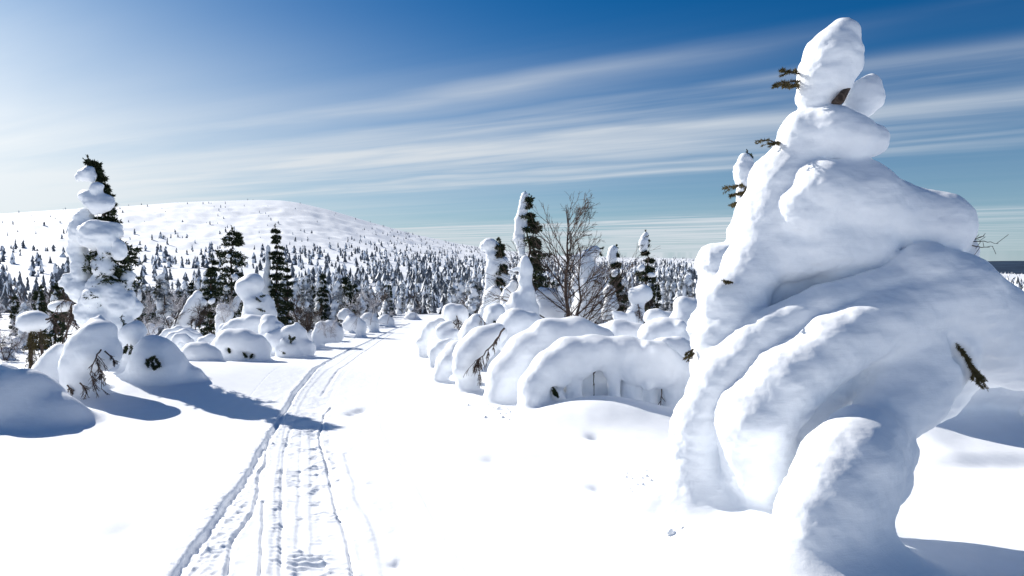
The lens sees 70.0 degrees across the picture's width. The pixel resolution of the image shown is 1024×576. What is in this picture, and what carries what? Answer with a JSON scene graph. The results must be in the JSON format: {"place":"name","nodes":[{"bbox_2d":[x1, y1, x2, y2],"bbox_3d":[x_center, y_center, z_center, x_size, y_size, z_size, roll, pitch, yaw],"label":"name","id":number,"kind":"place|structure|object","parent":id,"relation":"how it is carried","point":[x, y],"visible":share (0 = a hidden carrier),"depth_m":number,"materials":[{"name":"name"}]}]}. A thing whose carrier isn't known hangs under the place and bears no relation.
{"place":"outdoors","nodes":[
{"label":"outdoors","id":0,"kind":"place"},
{"bbox_2d":[0,308,1023,575],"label":"snow ground","id":1,"kind":"structure","parent":0,"point":[544,490],"depth_m":7.18,"materials":[{"name":"snow"}]},
{"bbox_2d":[0,328,24,361],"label":"frosted shrub","id":2,"kind":"object","parent":1,"relation":"on","point":[7,353],"visible":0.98,"depth_m":18.75,"materials":[{"name":"white wood"}]},
{"bbox_2d":[8,295,19,335],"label":"frosted spruce","id":3,"kind":"object","parent":1,"relation":"on","point":[14,305],"visible":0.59,"depth_m":31.62,"materials":[{"name":"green plant"}]},
{"bbox_2d":[1,284,33,312],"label":"frosted birch","id":4,"kind":"object","parent":1,"relation":"on","point":[10,297],"visible":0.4,"depth_m":38.20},
{"bbox_2d":[0,326,35,352],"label":"frosted shrub","id":5,"kind":"object","parent":1,"relation":"on","point":[14,339],"visible":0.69,"depth_m":21.77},
{"bbox_2d":[15,302,30,348],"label":"frosted spruce","id":6,"kind":"object","parent":1,"relation":"on","point":[23,307],"visible":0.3,"depth_m":24.05,"materials":[{"name":"white plant"}]},
{"bbox_2d":[15,310,50,368],"bbox_3d":[-10.836,1.227,16.662,1.205,1.459,0.905,2,3,40],"label":"snow mushroom","id":7,"kind":"object","parent":1,"relation":"on","point":[32,324],"visible":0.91,"depth_m":16.32,"materials":[{"name":"snow"}]},
{"bbox_2d":[31,288,51,348],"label":"frosted spruce","id":8,"kind":"object","parent":1,"relation":"on","point":[41,306],"visible":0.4,"depth_m":23.64,"materials":[{"name":"green plant"}]},
{"bbox_2d":[31,343,63,382],"bbox_3d":[-7.785,1.349,12.342,1.094,0.830,1.074,0,2,0],"label":"snow cone","id":9,"kind":"object","parent":1,"relation":"on","point":[46,362],"visible":0.34,"depth_m":12.15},
{"bbox_2d":[0,365,107,433],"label":"snow drift mound","id":10,"kind":"object","parent":1,"relation":"on","point":[32,401],"visible":1,"depth_m":10.27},
{"bbox_2d":[42,280,69,347],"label":"frosted spruce","id":11,"kind":"object","parent":1,"relation":"on","point":[56,293],"visible":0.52,"depth_m":23.16,"materials":[{"name":"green plant"}]},
{"bbox_2d":[45,297,79,343],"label":"bowed birch","id":12,"kind":"object","parent":1,"relation":"on","point":[59,306],"visible":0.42,"depth_m":14.99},
{"bbox_2d":[57,315,122,399],"bbox_3d":[-7.000,1.194,12.104,1.239,1.473,0.980,0,2,0],"label":"snow-covered bush","id":13,"kind":"object","parent":1,"relation":"on","point":[92,351],"visible":0.93,"depth_m":11.88,"materials":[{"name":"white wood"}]},
{"bbox_2d":[58,154,146,368],"bbox_3d":[-7.884,-0.496,13.966,1.623,4.133,1.245,0,2,0],"label":"tall snowy spruce","id":14,"kind":"object","parent":1,"relation":"on","point":[102,282],"visible":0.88,"depth_m":13.69,"materials":[{"name":"white plant"}]},
{"bbox_2d":[115,315,146,370],"bbox_3d":[-7.022,1.009,13.391,0.685,1.052,0.931,0,2,0],"label":"snow bush","id":15,"kind":"object","parent":1,"relation":"on","point":[131,334],"visible":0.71,"depth_m":13.21,"materials":[{"name":"snow"}]},
{"bbox_2d":[136,287,147,322],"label":"frosted spruce","id":16,"kind":"object","parent":1,"relation":"on","point":[141,296],"visible":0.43,"depth_m":31.16,"materials":[{"name":"white plant"}]},
{"bbox_2d":[142,290,155,317],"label":"frosted birch","id":17,"kind":"object","parent":1,"relation":"on","point":[151,307],"visible":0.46,"depth_m":35.16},
{"bbox_2d":[142,309,164,335],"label":"frosted shrub","id":18,"kind":"object","parent":1,"relation":"on","point":[152,328],"visible":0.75,"depth_m":22.74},
{"bbox_2d":[150,280,160,325],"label":"frosted spruce","id":19,"kind":"object","parent":1,"relation":"on","point":[155,292],"visible":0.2,"depth_m":34.37,"materials":[{"name":"white plant"}]},
{"bbox_2d":[113,335,212,385],"bbox_3d":[-6.240,1.295,13.118,1.642,0.919,1.437,0,2,0],"label":"snow buried shrub","id":20,"kind":"object","parent":1,"relation":"on","point":[155,360],"visible":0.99,"depth_m":12.74,"materials":[{"name":"snow"}]},
{"bbox_2d":[153,271,174,335],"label":"frosted spruce","id":21,"kind":"object","parent":1,"relation":"on","point":[163,294],"visible":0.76,"depth_m":30.55,"materials":[{"name":"white plant"}]},
{"bbox_2d":[159,309,186,328],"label":"frosted shrub","id":22,"kind":"object","parent":1,"relation":"on","point":[169,321],"visible":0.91,"depth_m":25.75,"materials":[{"name":"white wood"}]},
{"bbox_2d":[170,287,185,309],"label":"frosted birch","id":23,"kind":"object","parent":1,"relation":"on","point":[173,291],"visible":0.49,"depth_m":44.96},
{"bbox_2d":[159,325,198,336],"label":"snow-covered bush","id":24,"kind":"object","parent":1,"relation":"on","point":[165,332],"visible":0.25,"depth_m":21.47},
{"bbox_2d":[171,333,194,349],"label":"snow-covered bush","id":25,"kind":"object","parent":1,"relation":"on","point":[180,340],"visible":0.42,"depth_m":19.68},
{"bbox_2d":[165,328,202,341],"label":"snow-covered bush","id":26,"kind":"object","parent":1,"relation":"on","point":[194,336],"visible":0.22,"depth_m":20.57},
{"bbox_2d":[175,290,214,329],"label":"leaning snowy birch","id":27,"kind":"object","parent":1,"relation":"on","point":[195,305],"visible":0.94,"depth_m":25.82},
{"bbox_2d":[193,276,207,323],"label":"frosted spruce","id":28,"kind":"object","parent":1,"relation":"on","point":[197,284],"visible":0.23,"depth_m":43.01,"materials":[{"name":"white plant"}]},
{"bbox_2d":[181,342,225,361],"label":"snow-covered bush","id":29,"kind":"object","parent":1,"relation":"on","point":[200,351],"visible":0.72,"depth_m":16.66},
{"bbox_2d":[197,334,215,343],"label":"snow bush","id":30,"kind":"object","parent":1,"relation":"on","point":[209,338],"visible":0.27,"depth_m":19.95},
{"bbox_2d":[197,254,222,335],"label":"dark spruce","id":31,"kind":"object","parent":1,"relation":"on","point":[206,287],"visible":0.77,"depth_m":28.91,"materials":[{"name":"green plant"}]},
{"bbox_2d":[211,294,242,335],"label":"frosted shrub","id":32,"kind":"object","parent":1,"relation":"on","point":[224,312],"visible":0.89,"depth_m":27.32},
{"bbox_2d":[210,225,248,318],"bbox_3d":[-11.793,-0.253,30.922,2.090,4.828,2.037,1,2,14],"label":"dark spruce","id":33,"kind":"object","parent":1,"relation":"on","point":[230,254],"visible":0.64,"depth_m":30.82,"materials":[{"name":"green plant"}]},
{"bbox_2d":[211,328,275,361],"bbox_3d":[-6.911,1.458,18.677,1.900,0.877,1.166,0,2,0],"label":"snow-covered bush","id":34,"kind":"object","parent":1,"relation":"on","point":[233,344],"visible":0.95,"depth_m":18.29,"materials":[{"name":"snow"}]},
{"bbox_2d":[217,314,284,333],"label":"snow-covered bush","id":35,"kind":"object","parent":1,"relation":"on","point":[251,322],"visible":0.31,"depth_m":20.86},
{"bbox_2d":[234,273,277,316],"bbox_3d":[-8.776,0.758,25.020,1.517,2.555,1.638,0,2,0],"label":"snow mushroom","id":36,"kind":"object","parent":1,"relation":"on","point":[248,287],"visible":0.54,"depth_m":24.66,"materials":[{"name":"snow"}]},
{"bbox_2d":[258,314,281,356],"bbox_3d":[-6.731,1.331,20.544,1.054,1.194,1.243,0,2,0],"label":"snow stump","id":37,"kind":"object","parent":1,"relation":"on","point":[269,322],"visible":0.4,"depth_m":20.32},
{"bbox_2d":[262,224,293,324],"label":"dark spruce","id":38,"kind":"object","parent":1,"relation":"on","point":[272,290],"visible":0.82,"depth_m":32.89,"materials":[{"name":"green plant"}]},
{"bbox_2d":[280,262,294,325],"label":"dark spruce","id":39,"kind":"object","parent":1,"relation":"on","point":[288,293],"visible":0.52,"depth_m":33.95,"materials":[{"name":"green plant"}]},
{"bbox_2d":[278,280,300,321],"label":"frosted birch","id":40,"kind":"object","parent":1,"relation":"on","point":[290,298],"visible":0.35,"depth_m":36.30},
{"bbox_2d":[265,322,315,357],"bbox_3d":[-6.085,1.434,20.100,1.466,0.975,0.985,0,2,0],"label":"snow buried shrub","id":41,"kind":"object","parent":1,"relation":"on","point":[290,341],"visible":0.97,"depth_m":20.00,"materials":[{"name":"snow"}]},
{"bbox_2d":[289,276,301,323],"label":"frosted spruce","id":42,"kind":"object","parent":1,"relation":"on","point":[295,286],"visible":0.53,"depth_m":40.27,"materials":[{"name":"white plant"}]},
{"bbox_2d":[128,322,467,575],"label":"snowmobile track","id":43,"kind":"structure","parent":1,"relation":"on","point":[301,471],"depth_m":6.47,"materials":[{"name":"snow"}]},
{"bbox_2d":[299,275,314,329],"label":"frosted spruce","id":44,"kind":"object","parent":1,"relation":"on","point":[305,286],"visible":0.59,"depth_m":35.10,"materials":[{"name":"white plant"}]},
{"bbox_2d":[291,299,324,341],"bbox_3d":[-6.981,1.149,24.858,1.253,1.737,1.123,0,2,0],"label":"twiggy bush","id":45,"kind":"object","parent":1,"relation":"on","point":[306,325],"visible":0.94,"depth_m":24.90,"materials":[{"name":"plant"}]},
{"bbox_2d":[314,271,330,323],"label":"frosted spruce","id":46,"kind":"object","parent":1,"relation":"on","point":[322,306],"visible":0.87,"depth_m":40.58,"materials":[{"name":"green plant"}]},
{"bbox_2d":[311,314,343,347],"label":"snow buried shrub","id":47,"kind":"object","parent":1,"relation":"on","point":[325,332],"visible":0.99,"depth_m":23.91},
{"bbox_2d":[329,279,344,326],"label":"frosted spruce","id":48,"kind":"object","parent":1,"relation":"on","point":[335,304],"visible":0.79,"depth_m":40.00,"materials":[{"name":"white plant"}]},
{"bbox_2d":[329,284,363,309],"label":"frosted birch","id":49,"kind":"object","parent":1,"relation":"on","point":[357,301],"visible":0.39,"depth_m":41.56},
{"bbox_2d":[342,275,352,306],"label":"frosted spruce","id":50,"kind":"object","parent":1,"relation":"on","point":[347,281],"visible":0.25,"depth_m":46.93,"materials":[{"name":"green plant"}]},
{"bbox_2d":[337,296,360,333],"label":"snow bush","id":51,"kind":"object","parent":1,"relation":"on","point":[343,313],"visible":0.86,"depth_m":32.87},
{"bbox_2d":[346,281,353,311],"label":"frosted spruce","id":52,"kind":"object","parent":1,"relation":"on","point":[349,293],"visible":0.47,"depth_m":40.48,"materials":[{"name":"green plant"}]},
{"bbox_2d":[342,304,372,337],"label":"snow bush","id":53,"kind":"object","parent":1,"relation":"on","point":[356,324],"visible":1,"depth_m":29.86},
{"bbox_2d":[356,294,365,316],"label":"frosted spruce","id":54,"kind":"object","parent":1,"relation":"on","point":[361,301],"visible":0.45,"depth_m":41.85,"materials":[{"name":"white plant"}]},
{"bbox_2d":[362,285,371,311],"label":"frosted spruce","id":55,"kind":"object","parent":1,"relation":"on","point":[364,288],"visible":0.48,"depth_m":43.54,"materials":[{"name":"white plant"}]},
{"bbox_2d":[361,290,381,311],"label":"frosted birch","id":56,"kind":"object","parent":1,"relation":"on","point":[372,302],"visible":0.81,"depth_m":43.50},
{"bbox_2d":[361,296,383,331],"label":"snow bush","id":57,"kind":"object","parent":1,"relation":"on","point":[371,320],"visible":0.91,"depth_m":33.87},
{"bbox_2d":[374,281,382,311],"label":"frosted spruce","id":58,"kind":"object","parent":1,"relation":"on","point":[377,285],"visible":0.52,"depth_m":72.75,"materials":[{"name":"white plant"}]},
{"bbox_2d":[371,285,390,308],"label":"frosted birch","id":59,"kind":"object","parent":1,"relation":"on","point":[384,296],"visible":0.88,"depth_m":51.97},
{"bbox_2d":[382,287,392,316],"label":"frosted spruce","id":60,"kind":"object","parent":1,"relation":"on","point":[387,303],"visible":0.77,"depth_m":56.18,"materials":[{"name":"white plant"}]},
{"bbox_2d":[378,310,401,327],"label":"snow bush","id":61,"kind":"object","parent":1,"relation":"on","point":[387,320],"visible":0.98,"depth_m":38.87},
{"bbox_2d":[398,282,406,313],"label":"frosted spruce","id":62,"kind":"object","parent":1,"relation":"on","point":[402,297],"visible":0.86,"depth_m":67.40,"materials":[{"name":"white plant"}]},
{"bbox_2d":[402,304,425,319],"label":"snow bush","id":63,"kind":"object","parent":1,"relation":"on","point":[411,316],"visible":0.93,"depth_m":49.84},
{"bbox_2d":[412,284,421,313],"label":"frosted spruce","id":64,"kind":"object","parent":1,"relation":"on","point":[417,289],"visible":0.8,"depth_m":64.86,"materials":[{"name":"white plant"}]},
{"bbox_2d":[414,318,444,357],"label":"bent sapling","id":65,"kind":"object","parent":1,"relation":"on","point":[427,333],"visible":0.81,"depth_m":19.94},
{"bbox_2d":[425,284,433,312],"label":"frosted spruce","id":66,"kind":"object","parent":1,"relation":"on","point":[429,302],"visible":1,"depth_m":67.40,"materials":[{"name":"white plant"}]},
{"bbox_2d":[425,338,453,367],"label":"bent sapling","id":67,"kind":"object","parent":1,"relation":"on","point":[436,349],"visible":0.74,"depth_m":16.98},
{"bbox_2d":[428,339,460,382],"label":"bent sapling","id":68,"kind":"object","parent":1,"relation":"on","point":[442,372],"visible":0.64,"depth_m":14.50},
{"bbox_2d":[434,321,458,353],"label":"snow bush","id":69,"kind":"object","parent":1,"relation":"on","point":[444,330],"visible":0.53,"depth_m":18.42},
{"bbox_2d":[447,285,460,326],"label":"frosted spruce","id":70,"kind":"object","parent":1,"relation":"on","point":[454,291],"visible":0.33,"depth_m":34.31,"materials":[{"name":"white plant"}]},
{"bbox_2d":[441,303,468,339],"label":"snow topped shrub","id":71,"kind":"object","parent":1,"relation":"on","point":[457,315],"visible":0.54,"depth_m":18.80,"materials":[{"name":"snow"}]},
{"bbox_2d":[455,276,465,305],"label":"frosted spruce","id":72,"kind":"object","parent":1,"relation":"on","point":[461,287],"visible":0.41,"depth_m":44.92,"materials":[{"name":"white plant"}]},
{"bbox_2d":[458,313,486,369],"bbox_3d":[-0.958,1.235,16.856,0.886,1.300,0.824,0,2,0],"label":"snow topped shrub","id":73,"kind":"object","parent":1,"relation":"on","point":[472,321],"visible":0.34,"depth_m":16.69,"materials":[{"name":"snow"}]},
{"bbox_2d":[465,277,482,317],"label":"frosted spruce","id":74,"kind":"object","parent":1,"relation":"on","point":[473,297],"visible":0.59,"depth_m":34.25,"materials":[{"name":"white plant"}]},
{"bbox_2d":[450,323,506,392],"bbox_3d":[-0.632,1.280,13.386,1.090,1.246,0.983,0,2,0],"label":"bent birch","id":75,"kind":"object","parent":1,"relation":"on","point":[475,350],"visible":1,"depth_m":13.25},
{"bbox_2d":[478,285,501,316],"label":"snow bush","id":76,"kind":"object","parent":1,"relation":"on","point":[493,290],"visible":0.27,"depth_m":19.35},
{"bbox_2d":[483,303,504,368],"bbox_3d":[-0.412,1.115,17.037,0.771,1.521,0.772,0,2,0],"label":"snow topped shrub","id":77,"kind":"object","parent":1,"relation":"on","point":[494,312],"visible":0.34,"depth_m":16.85,"materials":[{"name":"snow"}]},
{"bbox_2d":[480,237,509,292],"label":"snowy spruce","id":78,"kind":"object","parent":1,"relation":"on","point":[492,267],"visible":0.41,"depth_m":21.30,"materials":[{"name":"white plant"}]},
{"bbox_2d":[500,280,516,304],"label":"snow bush","id":79,"kind":"object","parent":1,"relation":"on","point":[511,286],"visible":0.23,"depth_m":18.91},
{"bbox_2d":[503,255,540,318],"bbox_3d":[0.229,0.549,18.040,1.262,2.711,1.300,0,2,0],"label":"snow cone","id":80,"kind":"object","parent":1,"relation":"on","point":[523,296],"visible":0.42,"depth_m":17.83,"materials":[{"name":"snow"}]},
{"bbox_2d":[509,191,555,288],"bbox_3d":[0.810,-0.394,24.004,1.629,5.642,2.286,1,2,22],"label":"half snowy spruce","id":81,"kind":"object","parent":1,"relation":"on","point":[521,226],"visible":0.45,"depth_m":23.75,"materials":[{"name":"green plant"}]},
{"bbox_2d":[477,316,614,404],"bbox_3d":[0.608,1.211,12.816,2.726,1.456,1.202,-1,2,-19],"label":"bent birch","id":82,"kind":"object","parent":1,"relation":"on","point":[510,363],"visible":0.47,"depth_m":12.26,"materials":[{"name":"snow"},{"name":"twig"}]},
{"bbox_2d":[535,287,563,318],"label":"snow bush","id":83,"kind":"object","parent":1,"relation":"on","point":[547,309],"visible":0.23,"depth_m":20.23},
{"bbox_2d":[555,280,565,316],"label":"frosted spruce","id":84,"kind":"object","parent":1,"relation":"on","point":[561,293],"visible":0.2,"depth_m":36.06,"materials":[{"name":"white plant"}]},
{"bbox_2d":[465,192,659,324],"bbox_3d":[1.431,-0.300,18.765,4.616,4.512,3.747,-2,3,-45],"label":"bare birch","id":85,"kind":"object","parent":1,"relation":"on","point":[567,275],"visible":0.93,"depth_m":18.86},
{"bbox_2d":[467,404,683,534],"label":"snow crumbs","id":86,"kind":"object","parent":1,"relation":"on","point":[670,531],"visible":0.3,"depth_m":7.23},
{"bbox_2d":[570,246,606,323],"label":"snow covered spruce","id":87,"kind":"object","parent":1,"relation":"on","point":[584,276],"visible":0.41,"depth_m":22.19,"materials":[{"name":"plant"}]},
{"bbox_2d":[512,334,689,412],"bbox_3d":[1.639,1.334,11.703,3.382,1.274,2.063,0,2,0],"label":"bent birch","id":88,"kind":"object","parent":1,"relation":"on","point":[657,372],"visible":0.84,"depth_m":11.11,"materials":[{"name":"white wood"}]},
{"bbox_2d":[601,244,628,320],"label":"snowy spruce","id":89,"kind":"object","parent":1,"relation":"on","point":[612,253],"visible":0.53,"depth_m":20.86,"materials":[{"name":"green plant"}]},
{"bbox_2d":[598,319,641,337],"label":"snow dome","id":90,"kind":"structure","parent":1,"relation":"on","point":[616,327],"depth_m":14.03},
{"bbox_2d":[611,310,635,322],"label":"snow bush","id":91,"kind":"object","parent":1,"relation":"on","point":[629,316],"visible":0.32,"depth_m":16.23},
{"bbox_2d":[626,284,656,323],"bbox_3d":[3.055,0.904,17.491,0.908,1.986,0.754,0,2,0],"label":"snow mushroom","id":92,"kind":"object","parent":1,"relation":"on","point":[640,296],"visible":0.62,"depth_m":17.37,"materials":[{"name":"snow"}]},
{"bbox_2d":[635,230,656,322],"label":"slender spruce","id":93,"kind":"object","parent":1,"relation":"on","point":[644,241],"visible":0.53,"depth_m":26.83,"materials":[{"name":"green plant"}]},
{"bbox_2d":[654,282,661,308],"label":"frosted spruce","id":94,"kind":"object","parent":1,"relation":"on","point":[658,294],"visible":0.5,"depth_m":44.11,"materials":[{"name":"green plant"}]},
{"bbox_2d":[656,280,664,308],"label":"frosted spruce","id":95,"kind":"object","parent":1,"relation":"on","point":[662,289],"visible":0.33,"depth_m":54.07,"materials":[{"name":"white plant"}]},
{"bbox_2d":[638,317,689,340],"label":"snow dome","id":96,"kind":"structure","parent":1,"relation":"on","point":[654,329],"depth_m":13.39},
{"bbox_2d":[661,272,674,310],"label":"frosted spruce","id":97,"kind":"object","parent":1,"relation":"on","point":[668,280],"visible":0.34,"depth_m":44.03,"materials":[{"name":"white plant"}]},
{"bbox_2d":[667,286,674,311],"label":"frosted spruce","id":98,"kind":"object","parent":1,"relation":"on","point":[671,295],"visible":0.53,"depth_m":41.73,"materials":[{"name":"white plant"}]},
{"bbox_2d":[655,336,690,359],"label":"snow dome","id":99,"kind":"structure","parent":1,"relation":"on","point":[681,346],"depth_m":12.57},
{"bbox_2d":[673,276,682,301],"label":"frosted spruce","id":100,"kind":"object","parent":1,"relation":"on","point":[678,284],"visible":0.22,"depth_m":42.27,"materials":[{"name":"white plant"}]},
{"bbox_2d":[678,277,688,295],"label":"frosted spruce","id":101,"kind":"object","parent":1,"relation":"on","point":[684,286],"visible":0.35,"depth_m":30.90,"materials":[{"name":"white plant"}]},
{"bbox_2d":[670,296,697,324],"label":"snow dome","id":102,"kind":"structure","parent":1,"relation":"on","point":[684,307],"depth_m":14.04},
{"bbox_2d":[680,273,692,296],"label":"frosted spruce","id":103,"kind":"object","parent":1,"relation":"on","point":[687,277],"visible":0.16,"depth_m":42.18,"materials":[{"name":"white plant"}]},
{"bbox_2d":[691,278,697,297],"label":"frosted spruce","id":104,"kind":"object","parent":1,"relation":"on","point":[694,282],"visible":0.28,"depth_m":50.43,"materials":[{"name":"white plant"}]},
{"bbox_2d":[686,149,753,375],"bbox_3d":[3.064,0.013,10.419,1.183,3.974,0.950,0,2,0],"label":"slim spruce","id":105,"kind":"object","parent":1,"relation":"on","point":[708,259],"visible":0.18,"depth_m":10.23,"materials":[{"name":"white plant"}]},
{"bbox_2d":[608,17,1023,575],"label":"snow laden spruce","id":106,"kind":"object","parent":1,"relation":"on","point":[858,330],"visible":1,"depth_m":4.88,"materials":[{"name":"white plant"}]},
{"bbox_2d":[942,387,1023,422],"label":"snow heap","id":107,"kind":"object","parent":1,"relation":"on","point":[1001,401],"visible":0.09,"depth_m":8.82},
{"bbox_2d":[0,200,1023,298],"bbox_3d":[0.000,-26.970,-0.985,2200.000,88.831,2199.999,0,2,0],"label":"fell hill","id":108,"kind":"structure","parent":0,"point":[248,220],"depth_m":538.27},
{"bbox_2d":[0,198,1023,325],"bbox_3d":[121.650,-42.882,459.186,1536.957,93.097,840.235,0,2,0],"label":"distant trees","id":109,"kind":"object","parent":108,"relation":"on","point":[422,276],"visible":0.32,"depth_m":203.06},
{"bbox_2d":[0,0,1023,260],"label":"sky","id":110,"kind":"structure","parent":0,"point":[434,119],"materials":[{"name":"blue"}]},
{"bbox_2d":[496,308,538,350],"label":"snow dome","id":111,"kind":"structure","parent":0,"point":[513,321],"depth_m":14.62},
{"bbox_2d":[643,308,671,322],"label":"snow dome","id":112,"kind":"structure","parent":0,"point":[651,314],"depth_m":15.12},
{"bbox_2d":[988,261,1023,273],"bbox_3d":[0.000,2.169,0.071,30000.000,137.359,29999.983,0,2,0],"label":"hills","id":113,"kind":"structure","parent":0,"point":[1015,267],"depth_m":4902.81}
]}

